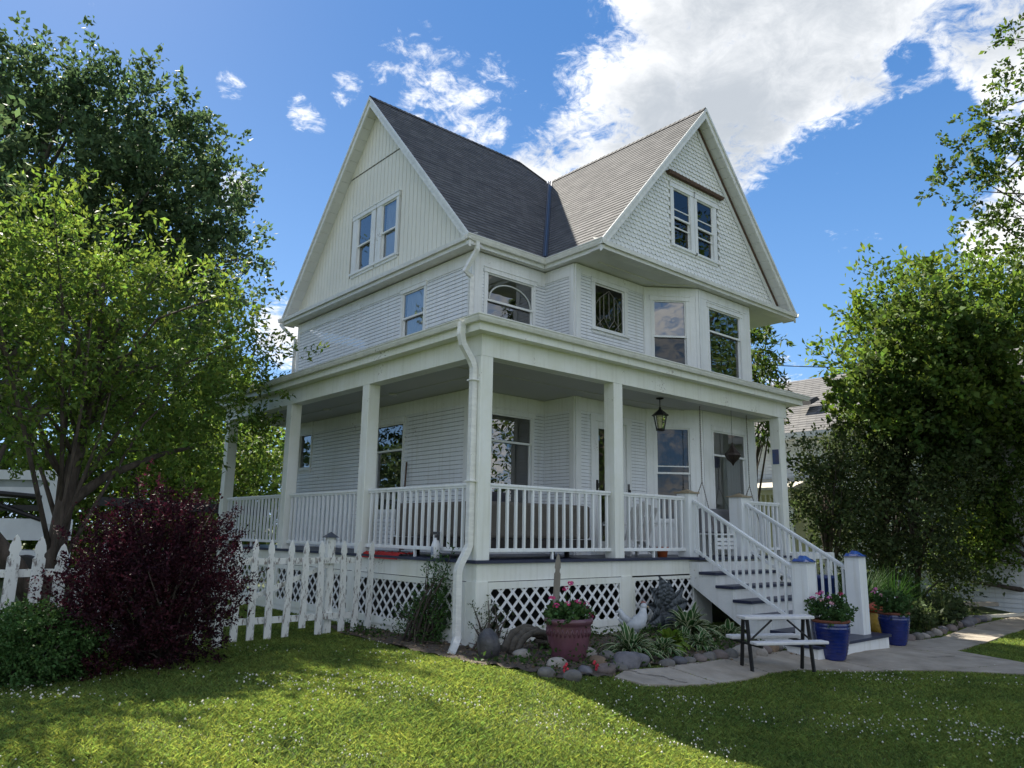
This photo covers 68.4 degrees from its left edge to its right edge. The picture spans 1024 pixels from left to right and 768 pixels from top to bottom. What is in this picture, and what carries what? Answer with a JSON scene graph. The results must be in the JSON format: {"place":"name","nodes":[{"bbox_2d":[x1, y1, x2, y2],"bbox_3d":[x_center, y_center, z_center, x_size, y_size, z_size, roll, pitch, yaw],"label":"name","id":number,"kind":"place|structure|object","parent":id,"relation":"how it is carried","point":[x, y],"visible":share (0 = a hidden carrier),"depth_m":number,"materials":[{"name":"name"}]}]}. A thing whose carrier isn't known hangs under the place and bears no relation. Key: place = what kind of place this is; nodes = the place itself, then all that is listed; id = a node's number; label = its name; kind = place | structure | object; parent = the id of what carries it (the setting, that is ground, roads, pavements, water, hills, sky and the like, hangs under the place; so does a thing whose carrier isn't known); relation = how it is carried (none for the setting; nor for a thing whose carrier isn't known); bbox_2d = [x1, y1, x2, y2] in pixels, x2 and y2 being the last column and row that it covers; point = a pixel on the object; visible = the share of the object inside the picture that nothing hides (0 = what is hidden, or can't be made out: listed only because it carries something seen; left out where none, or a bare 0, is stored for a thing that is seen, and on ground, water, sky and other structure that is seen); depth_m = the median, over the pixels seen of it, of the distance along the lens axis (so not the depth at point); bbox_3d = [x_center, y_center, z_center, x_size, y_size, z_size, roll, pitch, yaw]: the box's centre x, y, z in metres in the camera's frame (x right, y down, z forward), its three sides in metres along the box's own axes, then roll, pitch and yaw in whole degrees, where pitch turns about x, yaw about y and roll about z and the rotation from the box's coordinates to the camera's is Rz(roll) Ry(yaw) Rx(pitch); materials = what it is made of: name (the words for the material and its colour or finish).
{"place":"outdoors","nodes":[
{"label":"outdoors","id":0,"kind":"place"},
{"bbox_2d":[0,527,1023,767],"bbox_3d":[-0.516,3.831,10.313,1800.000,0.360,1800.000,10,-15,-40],"label":"ground","id":1,"kind":"structure","parent":0,"point":[718,614],"depth_m":7.31,"materials":[{"name":"plant"}]},
{"bbox_2d":[0,94,64,252],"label":"yard tree","id":2,"kind":"object","parent":1,"relation":"on","point":[18,127],"visible":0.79,"depth_m":17.26,"materials":[{"name":"green plant"}]},
{"bbox_2d":[0,470,85,568],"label":"carport","id":3,"kind":"object","parent":1,"relation":"on","point":[23,529],"visible":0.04,"depth_m":19.59,"materials":[{"name":"metal"}]},
{"bbox_2d":[0,592,112,692],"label":"boxwood bush","id":4,"kind":"object","parent":1,"relation":"on","point":[18,632],"visible":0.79,"depth_m":7.67,"materials":[{"name":"green plant"}]},
{"bbox_2d":[0,394,126,579],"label":"tall shrub","id":5,"kind":"object","parent":1,"relation":"on","point":[31,544],"visible":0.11,"depth_m":22.82,"materials":[{"name":"green plant"}]},
{"bbox_2d":[0,534,208,655],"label":"picket fence","id":6,"kind":"object","parent":1,"relation":"on","point":[11,573],"visible":0.27,"depth_m":9.15,"materials":[{"name":"paint"}]},
{"bbox_2d":[34,409,239,568],"bbox_3d":[-12.389,4.545,24.886,6.408,7.486,5.768,10,-15,-40],"label":"tall shrub","id":7,"kind":"object","parent":1,"relation":"on","point":[199,478],"visible":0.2,"depth_m":24.54,"materials":[{"name":"green plant"}]},
{"bbox_2d":[0,11,287,467],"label":"tall maple tree","id":8,"kind":"object","parent":1,"relation":"on","point":[140,158],"visible":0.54,"depth_m":26.86,"materials":[{"name":"green plant"}]},
{"bbox_2d":[24,458,269,681],"bbox_3d":[-4.216,2.291,9.023,2.851,2.800,2.541,10,-15,-40],"label":"barberry bush","id":9,"kind":"object","parent":1,"relation":"on","point":[167,579],"visible":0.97,"depth_m":8.71,"materials":[{"name":"purple plant"}]},
{"bbox_2d":[15,325,285,523],"bbox_3d":[-18.320,2.670,39.419,14.335,12.589,9.931,10,-15,-40],"label":"bright tree","id":10,"kind":"object","parent":1,"relation":"on","point":[242,378],"visible":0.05,"depth_m":38.65,"materials":[{"name":"green plant"}]},
{"bbox_2d":[0,162,329,605],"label":"cherry tree","id":11,"kind":"object","parent":1,"relation":"on","point":[87,413],"visible":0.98,"depth_m":13.75,"materials":[{"name":"green plant"}]},
{"bbox_2d":[112,389,284,573],"bbox_3d":[-11.100,4.530,27.885,5.748,8.966,7.118,-7,-13,33],"label":"tall shrub","id":12,"kind":"object","parent":1,"relation":"on","point":[241,471],"visible":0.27,"depth_m":28.12,"materials":[{"name":"green plant"}]},
{"bbox_2d":[148,419,284,544],"bbox_3d":[-11.752,5.414,32.797,7.833,8.899,7.061,1,-11,-1],"label":"tall shrub","id":13,"kind":"object","parent":1,"relation":"on","point":[265,446],"visible":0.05,"depth_m":32.36,"materials":[{"name":"green plant"}]},
{"bbox_2d":[208,532,374,642],"bbox_3d":[-3.287,3.120,11.421,2.567,1.742,0.280,10,-15,-40],"label":"picket fence","id":14,"kind":"object","parent":1,"relation":"on","point":[323,616],"visible":0.75,"depth_m":11.46,"materials":[{"name":"white paint"},{"name":"wood"}]},
{"bbox_2d":[0,638,1023,767],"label":"clover flowers","id":15,"kind":"object","parent":1,"relation":"on","point":[242,740],"visible":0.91,"depth_m":7.50,"materials":[{"name":"white plant"}]},
{"bbox_2d":[331,623,758,677],"bbox_3d":[0.659,4.081,12.100,5.640,0.220,5.520,10,-15,-40],"label":"planting bed","id":16,"kind":"object","parent":1,"relation":"on","point":[405,643],"visible":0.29,"depth_m":10.25,"materials":[{"name":"brown soil"}]},
{"bbox_2d":[383,540,458,644],"bbox_3d":[-1.267,3.192,11.077,0.766,1.790,1.468,10,-15,-40],"label":"climbing vine","id":17,"kind":"object","parent":16,"relation":"on","point":[421,628],"visible":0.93,"depth_m":10.88,"materials":[{"name":"green plant"}]},
{"bbox_2d":[477,628,499,658],"bbox_3d":[-0.299,3.343,9.623,0.296,0.432,0.291,10,-15,-40],"label":"painted stone","id":18,"kind":"object","parent":16,"relation":"on","point":[488,641],"visible":0.83,"depth_m":9.53,"materials":[{"name":"grey stone"}]},
{"bbox_2d":[465,594,513,650],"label":"weed clump","id":19,"kind":"object","parent":16,"relation":"on","point":[489,619],"visible":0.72,"depth_m":10.38,"materials":[{"name":"green plant"}]},
{"bbox_2d":[512,648,531,658],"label":"rock","id":20,"kind":"object","parent":16,"relation":"on","point":[522,652],"visible":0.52,"depth_m":9.57,"materials":[{"name":"stone"}]},
{"bbox_2d":[501,624,548,653],"bbox_3d":[0.294,3.455,10.272,0.990,0.369,0.308,10,-15,-40],"label":"hollow log","id":21,"kind":"object","parent":16,"relation":"on","point":[517,637],"visible":0.74,"depth_m":10.09,"materials":[{"name":"wood"}]},
{"bbox_2d":[537,667,555,678],"bbox_3d":[0.397,3.341,8.700,0.178,0.147,0.234,-7,-14,37],"label":"rock","id":22,"kind":"object","parent":16,"relation":"on","point":[546,672],"visible":0.89,"depth_m":8.64,"materials":[{"name":"grey stone"}]},
{"bbox_2d":[546,657,567,667],"bbox_3d":[0.541,3.402,9.142,0.272,0.177,0.207,8,-13,-32],"label":"rock","id":23,"kind":"object","parent":16,"relation":"on","point":[559,661],"visible":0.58,"depth_m":9.08,"materials":[{"name":"stone"}]},
{"bbox_2d":[541,581,596,661],"bbox_3d":[0.662,3.053,9.676,0.852,1.017,0.736,10,-15,-40],"label":"purple pot","id":24,"kind":"object","parent":16,"relation":"on","point":[568,627],"visible":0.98,"depth_m":9.47,"materials":[{"name":"ceramic"}]},
{"bbox_2d":[552,553,560,610],"bbox_3d":[0.592,2.794,10.054,0.085,1.050,0.020,6,-12,-12],"label":"weathered picket","id":25,"kind":"object","parent":24,"relation":"in","point":[556,586],"visible":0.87,"depth_m":10.08,"materials":[{"name":"grey wood"}]},
{"bbox_2d":[562,669,581,682],"bbox_3d":[0.696,3.359,8.659,0.211,0.154,0.258,11,-15,-42],"label":"rock","id":26,"kind":"object","parent":16,"relation":"on","point":[573,675],"visible":0.78,"depth_m":8.59,"materials":[{"name":"grey stone"}]},
{"bbox_2d":[578,665,592,675],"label":"rock","id":27,"kind":"object","parent":16,"relation":"on","point":[585,669],"visible":0.84,"depth_m":8.93,"materials":[{"name":"stone"}]},
{"bbox_2d":[589,655,606,664],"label":"rock","id":28,"kind":"object","parent":16,"relation":"on","point":[599,659],"visible":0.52,"depth_m":9.41,"materials":[{"name":"beige stone"}]},
{"bbox_2d":[594,663,615,673],"bbox_3d":[1.134,3.461,9.123,0.263,0.158,0.248,7,-13,-29],"label":"rock","id":29,"kind":"object","parent":16,"relation":"on","point":[605,668],"visible":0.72,"depth_m":9.05,"materials":[{"name":"stone"}]},
{"bbox_2d":[611,651,640,669],"bbox_3d":[1.433,3.515,9.535,0.365,0.261,0.448,-7,-14,35],"label":"rock","id":30,"kind":"object","parent":16,"relation":"on","point":[630,660],"visible":0.67,"depth_m":9.43,"materials":[{"name":"stone"}]},
{"bbox_2d":[599,621,665,666],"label":"hosta","id":31,"kind":"object","parent":16,"relation":"on","point":[628,637],"visible":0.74,"depth_m":10.15,"materials":[{"name":"green plant"}]},
{"bbox_2d":[616,601,648,633],"bbox_3d":[1.873,3.664,11.709,0.519,0.579,0.250,-1,-11,10],"label":"rooster statue","id":32,"kind":"object","parent":16,"relation":"on","point":[637,622],"visible":0.97,"depth_m":11.65,"materials":[{"name":"white ceramic"}]},
{"bbox_2d":[635,652,649,666],"bbox_3d":[1.614,3.582,9.783,0.347,0.202,0.309,-1,-11,9],"label":"rock","id":33,"kind":"object","parent":16,"relation":"on","point":[645,658],"visible":0.34,"depth_m":9.67,"materials":[{"name":"stone"}]},
{"bbox_2d":[647,633,686,657],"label":"hosta","id":34,"kind":"object","parent":16,"relation":"on","point":[666,642],"visible":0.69,"depth_m":10.52,"materials":[{"name":"green plant"}]},
{"bbox_2d":[658,658,675,666],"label":"rock","id":35,"kind":"object","parent":16,"relation":"on","point":[667,662],"visible":0.67,"depth_m":9.83,"materials":[{"name":"grey stone"}]},
{"bbox_2d":[647,576,687,629],"bbox_3d":[2.610,3.699,12.665,1.037,0.933,0.199,10,-15,-40],"label":"leaf sculpture","id":36,"kind":"object","parent":16,"relation":"on","point":[666,599],"visible":0.91,"depth_m":12.59,"materials":[{"name":"grey metal"}]},
{"bbox_2d":[650,628,693,651],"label":"hosta","id":37,"kind":"object","parent":16,"relation":"on","point":[670,633],"visible":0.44,"depth_m":11.01,"materials":[{"name":"green plant"}]},
{"bbox_2d":[660,601,725,641],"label":"hosta","id":38,"kind":"object","parent":16,"relation":"on","point":[688,622],"visible":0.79,"depth_m":12.19,"materials":[{"name":"green plant"}]},
{"bbox_2d":[685,629,717,651],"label":"hosta","id":39,"kind":"object","parent":16,"relation":"on","point":[697,640],"visible":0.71,"depth_m":11.24,"materials":[{"name":"green plant"}]},
{"bbox_2d":[712,649,728,658],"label":"rock","id":40,"kind":"object","parent":16,"relation":"on","point":[721,654],"visible":0.56,"depth_m":10.73,"materials":[{"name":"stone"}]},
{"bbox_2d":[709,618,746,640],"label":"hosta","id":41,"kind":"object","parent":16,"relation":"on","point":[728,626],"visible":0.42,"depth_m":12.35,"materials":[{"name":"green plant"}]},
{"bbox_2d":[732,644,755,657],"bbox_3d":[3.432,3.975,11.182,0.407,0.253,0.355,7,-13,-28],"label":"rock","id":42,"kind":"object","parent":16,"relation":"on","point":[737,649],"visible":0.4,"depth_m":11.07,"materials":[{"name":"stone"}]},
{"bbox_2d":[211,95,891,659],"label":"house","id":43,"kind":"structure","parent":1,"relation":"on","point":[519,331],"depth_m":15.44,"materials":[{"name":"white paint"}]},
{"bbox_2d":[98,497,267,515],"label":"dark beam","id":44,"kind":"structure","parent":43,"relation":"attached to","point":[103,502],"depth_m":18.75,"materials":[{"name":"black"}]},
{"bbox_2d":[297,421,314,473],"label":"window","id":45,"kind":"structure","parent":43,"relation":"in","point":[305,469],"depth_m":18.75,"materials":[{"name":"white paint"}]},
{"bbox_2d":[348,203,376,278],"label":"window","id":46,"kind":"structure","parent":43,"relation":"in","point":[356,271],"depth_m":17.98,"materials":[{"name":"white paint"}]},
{"bbox_2d":[372,189,401,267],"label":"window","id":47,"kind":"structure","parent":43,"relation":"in","point":[393,201],"depth_m":17.18,"materials":[{"name":"white paint"}]},
{"bbox_2d":[362,551,412,559],"bbox_3d":[-2.048,2.832,12.510,0.365,0.113,1.100,10,-15,-40],"label":"red cloth","id":48,"kind":"object","parent":43,"relation":"on","point":[392,553],"visible":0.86,"depth_m":12.34,"materials":[{"name":"red fabric"}]},
{"bbox_2d":[374,416,408,516],"bbox_3d":[-2.584,1.746,15.773,0.128,2.032,1.260,10,-15,-40],"label":"window","id":49,"kind":"structure","parent":43,"relation":"in","point":[399,420],"depth_m":15.67,"materials":[{"name":"white paint"}]},
{"bbox_2d":[399,279,429,337],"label":"window","id":50,"kind":"structure","parent":43,"relation":"in","point":[416,303],"depth_m":15.99,"materials":[{"name":"white paint"}]},
{"bbox_2d":[431,532,439,557],"bbox_3d":[-1.144,2.418,11.332,0.136,0.390,0.143,10,-15,-40],"label":"spray bottle","id":51,"kind":"object","parent":43,"relation":"on","point":[436,545],"visible":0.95,"depth_m":11.28,"materials":[{"name":"white plastic"}]},
{"bbox_2d":[393,501,590,556],"bbox_3d":[-0.341,2.497,12.891,2.460,0.860,2.460,10,-15,-40],"label":"patio sofa","id":52,"kind":"object","parent":43,"relation":"on","point":[511,525],"visible":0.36,"depth_m":12.08,"materials":[{"name":"beige fabric"}]},
{"bbox_2d":[482,265,537,325],"bbox_3d":[-0.047,-1.515,14.952,1.410,1.392,0.128,10,-15,-40],"label":"window","id":53,"kind":"structure","parent":43,"relation":"in","point":[488,270],"depth_m":15.04,"materials":[{"name":"white paint"}]},
{"bbox_2d":[492,406,536,502],"bbox_3d":[-0.094,1.521,14.355,1.410,2.102,0.128,10,-15,-40],"label":"window","id":54,"kind":"structure","parent":43,"relation":"in","point":[530,416],"depth_m":14.72,"materials":[{"name":"white paint"}]},
{"bbox_2d":[589,276,629,341],"bbox_3d":[2.020,-1.543,15.634,1.170,1.172,0.125,10,-15,-40],"label":"window","id":55,"kind":"structure","parent":43,"relation":"in","point":[610,310],"depth_m":15.65,"materials":[{"name":"white paint"}]},
{"bbox_2d":[588,414,632,554],"bbox_3d":[1.966,1.994,14.931,1.240,2.700,0.140,10,-15,-40],"label":"door","id":56,"kind":"structure","parent":43,"relation":"in","point":[596,421],"depth_m":14.88,"materials":[{"name":"white paint"}]},
{"bbox_2d":[603,502,657,556],"bbox_3d":[2.260,2.720,14.090,0.800,1.005,0.829,6,-12,-23],"label":"adirondack chair","id":57,"kind":"object","parent":43,"relation":"on","point":[628,553],"visible":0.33,"depth_m":13.87,"materials":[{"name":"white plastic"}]},
{"bbox_2d":[652,397,668,430],"bbox_3d":[2.868,0.592,14.599,0.330,0.650,0.286,10,-15,-40],"label":"hanging lantern","id":58,"kind":"object","parent":43,"relation":"hanging from","point":[659,412],"visible":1,"depth_m":14.53,"materials":[{"name":"metal"}]},
{"bbox_2d":[649,295,689,365],"bbox_3d":[3.422,-0.991,16.335,0.793,1.902,0.643,10,-15,-40],"label":"window","id":59,"kind":"structure","parent":43,"relation":"in","point":[672,348],"depth_m":16.35,"materials":[{"name":"white paint"}]},
{"bbox_2d":[651,422,693,525],"bbox_3d":[3.377,1.879,15.773,0.900,2.152,0.128,2,-11,-4],"label":"window","id":60,"kind":"structure","parent":43,"relation":"in","point":[672,447],"depth_m":15.83,"materials":[{"name":"white paint"}]},
{"bbox_2d":[668,180,696,257],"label":"window","id":61,"kind":"structure","parent":43,"relation":"in","point":[682,225],"depth_m":16.74,"materials":[{"name":"white paint"}]},
{"bbox_2d":[694,192,719,267],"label":"window","id":62,"kind":"structure","parent":43,"relation":"in","point":[706,247],"depth_m":17.32,"materials":[{"name":"white paint"}]},
{"bbox_2d":[706,301,743,378],"bbox_3d":[4.807,-0.865,17.024,1.420,1.762,0.128,10,-15,-40],"label":"window","id":63,"kind":"structure","parent":43,"relation":"in","point":[710,306],"depth_m":17.31,"materials":[{"name":"white paint"}]},
{"bbox_2d":[697,406,759,548],"bbox_3d":[4.480,1.991,15.746,1.780,2.903,0.590,10,-15,-40],"label":"porch swing","id":64,"kind":"object","parent":43,"relation":"hanging from","point":[723,513],"visible":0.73,"depth_m":15.30,"materials":[{"name":"white paint"}]},
{"bbox_2d":[710,425,748,509],"bbox_3d":[4.729,1.992,16.502,1.420,2.052,0.229,10,-15,-40],"label":"door","id":65,"kind":"structure","parent":43,"relation":"in","point":[731,474],"depth_m":16.73,"materials":[{"name":"white paint"}]},
{"bbox_2d":[725,421,740,465],"bbox_3d":[4.605,1.121,15.780,0.305,1.180,0.305,-5,-12,26],"label":"star lantern","id":66,"kind":"object","parent":43,"relation":"hanging from","point":[732,455],"visible":0.97,"depth_m":15.62,"materials":[{"name":"metal"}]},
{"bbox_2d":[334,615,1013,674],"bbox_3d":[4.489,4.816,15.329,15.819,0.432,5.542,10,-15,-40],"label":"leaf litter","id":67,"kind":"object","parent":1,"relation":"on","point":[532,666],"visible":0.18,"depth_m":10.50,"materials":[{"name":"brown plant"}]},
{"bbox_2d":[750,325,795,501],"bbox_3d":[6.889,1.845,20.999,2.306,7.879,2.184,10,-15,-40],"label":"ash tree","id":68,"kind":"object","parent":1,"relation":"on","point":[764,368],"visible":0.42,"depth_m":21.02,"materials":[{"name":"green plant"}]},
{"bbox_2d":[757,477,819,573],"bbox_3d":[8.298,4.862,25.016,1.500,3.550,3.200,10,-15,-40],"label":"neighbour porch","id":69,"kind":"object","parent":1,"relation":"on","point":[766,494],"visible":0.09,"depth_m":24.49,"materials":[{"name":"white paint"}]},
{"bbox_2d":[780,552,834,580],"bbox_3d":[6.457,4.392,16.564,1.600,1.360,0.600,10,-15,-40],"label":"potting bench","id":70,"kind":"object","parent":1,"relation":"on","point":[817,557],"visible":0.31,"depth_m":16.60,"materials":[{"name":"white paint"}]},
{"bbox_2d":[772,409,911,571],"bbox_3d":[8.883,3.239,20.107,3.394,5.062,3.476,10,-15,-40],"label":"garden shrub","id":71,"kind":"object","parent":1,"relation":"on","point":[822,473],"visible":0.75,"depth_m":20.00,"materials":[{"name":"green plant"}]},
{"bbox_2d":[754,348,1023,612],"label":"neighbour house","id":72,"kind":"structure","parent":1,"relation":"on","point":[806,415],"depth_m":23.55,"materials":[{"name":"white"}]},
{"bbox_2d":[960,475,1020,550],"bbox_3d":[13.107,3.532,20.689,0.120,2.040,1.300,10,-15,-40],"label":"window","id":73,"kind":"structure","parent":72,"relation":"in","point":[981,492],"depth_m":20.69,"materials":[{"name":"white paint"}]},
{"bbox_2d":[805,403,1013,613],"bbox_3d":[10.268,3.454,19.586,5.078,6.013,4.182,2,-11,-8],"label":"garden shrub","id":74,"kind":"object","parent":1,"relation":"on","point":[914,538],"visible":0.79,"depth_m":19.01,"materials":[{"name":"green plant"}]},
{"bbox_2d":[799,210,1023,377],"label":"maple tree","id":75,"kind":"object","parent":1,"relation":"on","point":[990,286],"visible":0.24,"depth_m":31.47,"materials":[{"name":"green plant"}]},
{"bbox_2d":[820,250,1023,581],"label":"norway maple tree","id":76,"kind":"object","parent":1,"relation":"on","point":[896,373],"visible":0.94,"depth_m":19.27,"materials":[{"name":"green plant"}]},
{"bbox_2d":[896,404,1023,601],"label":"garden shrub","id":77,"kind":"object","parent":1,"relation":"on","point":[986,532],"visible":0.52,"depth_m":19.75,"materials":[{"name":"green plant"}]},
{"bbox_2d":[914,13,1023,269],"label":"overhanging tree","id":78,"kind":"object","parent":1,"relation":"on","point":[994,139],"visible":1,"depth_m":15.02,"materials":[{"name":"green plant"}]},
{"bbox_2d":[964,602,998,605],"bbox_3d":[10.588,5.555,19.021,4.347,0.150,0.120,4,-12,-18],"label":"garden pole","id":79,"kind":"object","parent":1,"relation":"on","point":[987,604],"visible":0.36,"depth_m":19.48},
{"bbox_2d":[971,534,1023,591],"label":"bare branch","id":80,"kind":"object","parent":1,"relation":"on","point":[1016,588],"visible":0.53,"depth_m":19.90,"materials":[{"name":"plant"}]},
{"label":"planting bed","id":81,"kind":"structure","parent":1,"relation":"on","visible":0},
{"bbox_2d":[331,598,975,675],"bbox_3d":[4.540,4.747,15.423,15.991,0.608,5.545,10,-15,-40],"label":"ground cover","id":82,"kind":"object","parent":81,"relation":"on","point":[523,659],"visible":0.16,"depth_m":10.88,"materials":[{"name":"green plant"}]},
{"bbox_2d":[817,574,834,608],"bbox_3d":[6.478,4.486,15.822,0.620,0.930,0.620,10,-15,-40],"label":"blue barrel","id":83,"kind":"object","parent":81,"relation":"on","point":[826,588],"visible":0.29,"depth_m":15.62,"materials":[{"name":"blue plastic"}]},
{"bbox_2d":[823,562,905,607],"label":"asparagus fern","id":84,"kind":"object","parent":81,"relation":"on","point":[870,594],"visible":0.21,"depth_m":16.51,"materials":[{"name":"green plant"}]},
{"bbox_2d":[869,602,881,632],"bbox_3d":[7.131,4.659,14.789,0.402,0.744,0.303,10,-15,-40],"label":"flower pot","id":85,"kind":"object","parent":81,"relation":"on","point":[874,624],"visible":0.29,"depth_m":14.67,"materials":[{"name":"yellow ceramic"}]},
{"bbox_2d":[866,564,947,608],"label":"asparagus fern","id":86,"kind":"object","parent":81,"relation":"on","point":[913,594],"visible":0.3,"depth_m":16.87,"materials":[{"name":"green plant"}]},
{"bbox_2d":[904,596,954,632],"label":"border plant","id":87,"kind":"object","parent":81,"relation":"on","point":[927,615],"visible":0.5,"depth_m":15.53,"materials":[{"name":"green plant"}]},
{"bbox_2d":[913,592,962,626],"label":"border plant","id":88,"kind":"object","parent":81,"relation":"on","point":[942,603],"visible":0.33,"depth_m":16.36,"materials":[{"name":"green plant"}]},
{"bbox_2d":[919,588,966,619],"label":"border plant","id":89,"kind":"object","parent":81,"relation":"on","point":[958,605],"visible":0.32,"depth_m":17.44,"materials":[{"name":"green plant"}]},
{"bbox_2d":[0,0,1023,529],"label":"sky","id":90,"kind":"structure","parent":0,"point":[826,115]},
{"bbox_2d":[615,667,716,687],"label":"path","id":91,"kind":"structure","parent":0,"point":[637,678],"depth_m":9.17,"materials":[{"name":"concrete"}]},
{"bbox_2d":[668,659,767,683],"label":"path","id":92,"kind":"structure","parent":0,"point":[722,670],"depth_m":9.95,"materials":[{"name":"concrete"}]},
{"bbox_2d":[728,650,885,673],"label":"path","id":93,"kind":"structure","parent":0,"point":[784,660],"depth_m":11.12,"materials":[{"name":"concrete"}]},
{"bbox_2d":[726,614,828,671],"bbox_3d":[3.683,3.612,10.511,1.100,0.746,0.857,3,-11,-13],"label":"picnic table","id":94,"kind":"object","parent":93,"relation":"on","point":[793,637],"visible":0.99,"depth_m":10.47,"materials":[{"name":"white wood"}]},
{"bbox_2d":[804,590,858,660],"bbox_3d":[5.040,3.788,11.864,0.763,1.038,0.834,10,-15,-40],"label":"flower pot","id":95,"kind":"object","parent":93,"relation":"on","point":[833,628],"visible":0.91,"depth_m":11.69,"materials":[{"name":"ceramic"}]},
{"bbox_2d":[844,645,1023,671],"bbox_3d":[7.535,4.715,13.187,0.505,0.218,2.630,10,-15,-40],"label":"path","id":96,"kind":"structure","parent":0,"point":[947,651],"depth_m":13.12,"materials":[{"name":"concrete"}]},
{"bbox_2d":[871,586,916,645],"bbox_3d":[7.066,4.258,13.908,0.818,1.048,0.738,10,-15,-40],"label":"flower pot","id":97,"kind":"object","parent":96,"relation":"on","point":[895,623],"visible":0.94,"depth_m":13.71,"materials":[{"name":"ceramic"}]},
{"bbox_2d":[907,637,984,650],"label":"path","id":98,"kind":"structure","parent":0,"point":[949,644],"depth_m":14.06,"materials":[{"name":"concrete"}]},
{"bbox_2d":[941,627,1011,642],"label":"path","id":99,"kind":"structure","parent":0,"point":[971,634],"depth_m":15.39,"materials":[{"name":"concrete"}]},
{"bbox_2d":[943,663,1023,674],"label":"path","id":100,"kind":"structure","parent":0,"point":[1013,669],"depth_m":11.35,"materials":[{"name":"concrete"}]},
{"bbox_2d":[970,616,1023,632],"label":"path","id":101,"kind":"structure","parent":0,"point":[1014,625],"depth_m":17.13,"materials":[{"name":"concrete"}]},
{"bbox_2d":[956,612,1023,617],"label":"edging board","id":102,"kind":"object","parent":101,"relation":"on","point":[1006,615],"visible":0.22,"depth_m":18.82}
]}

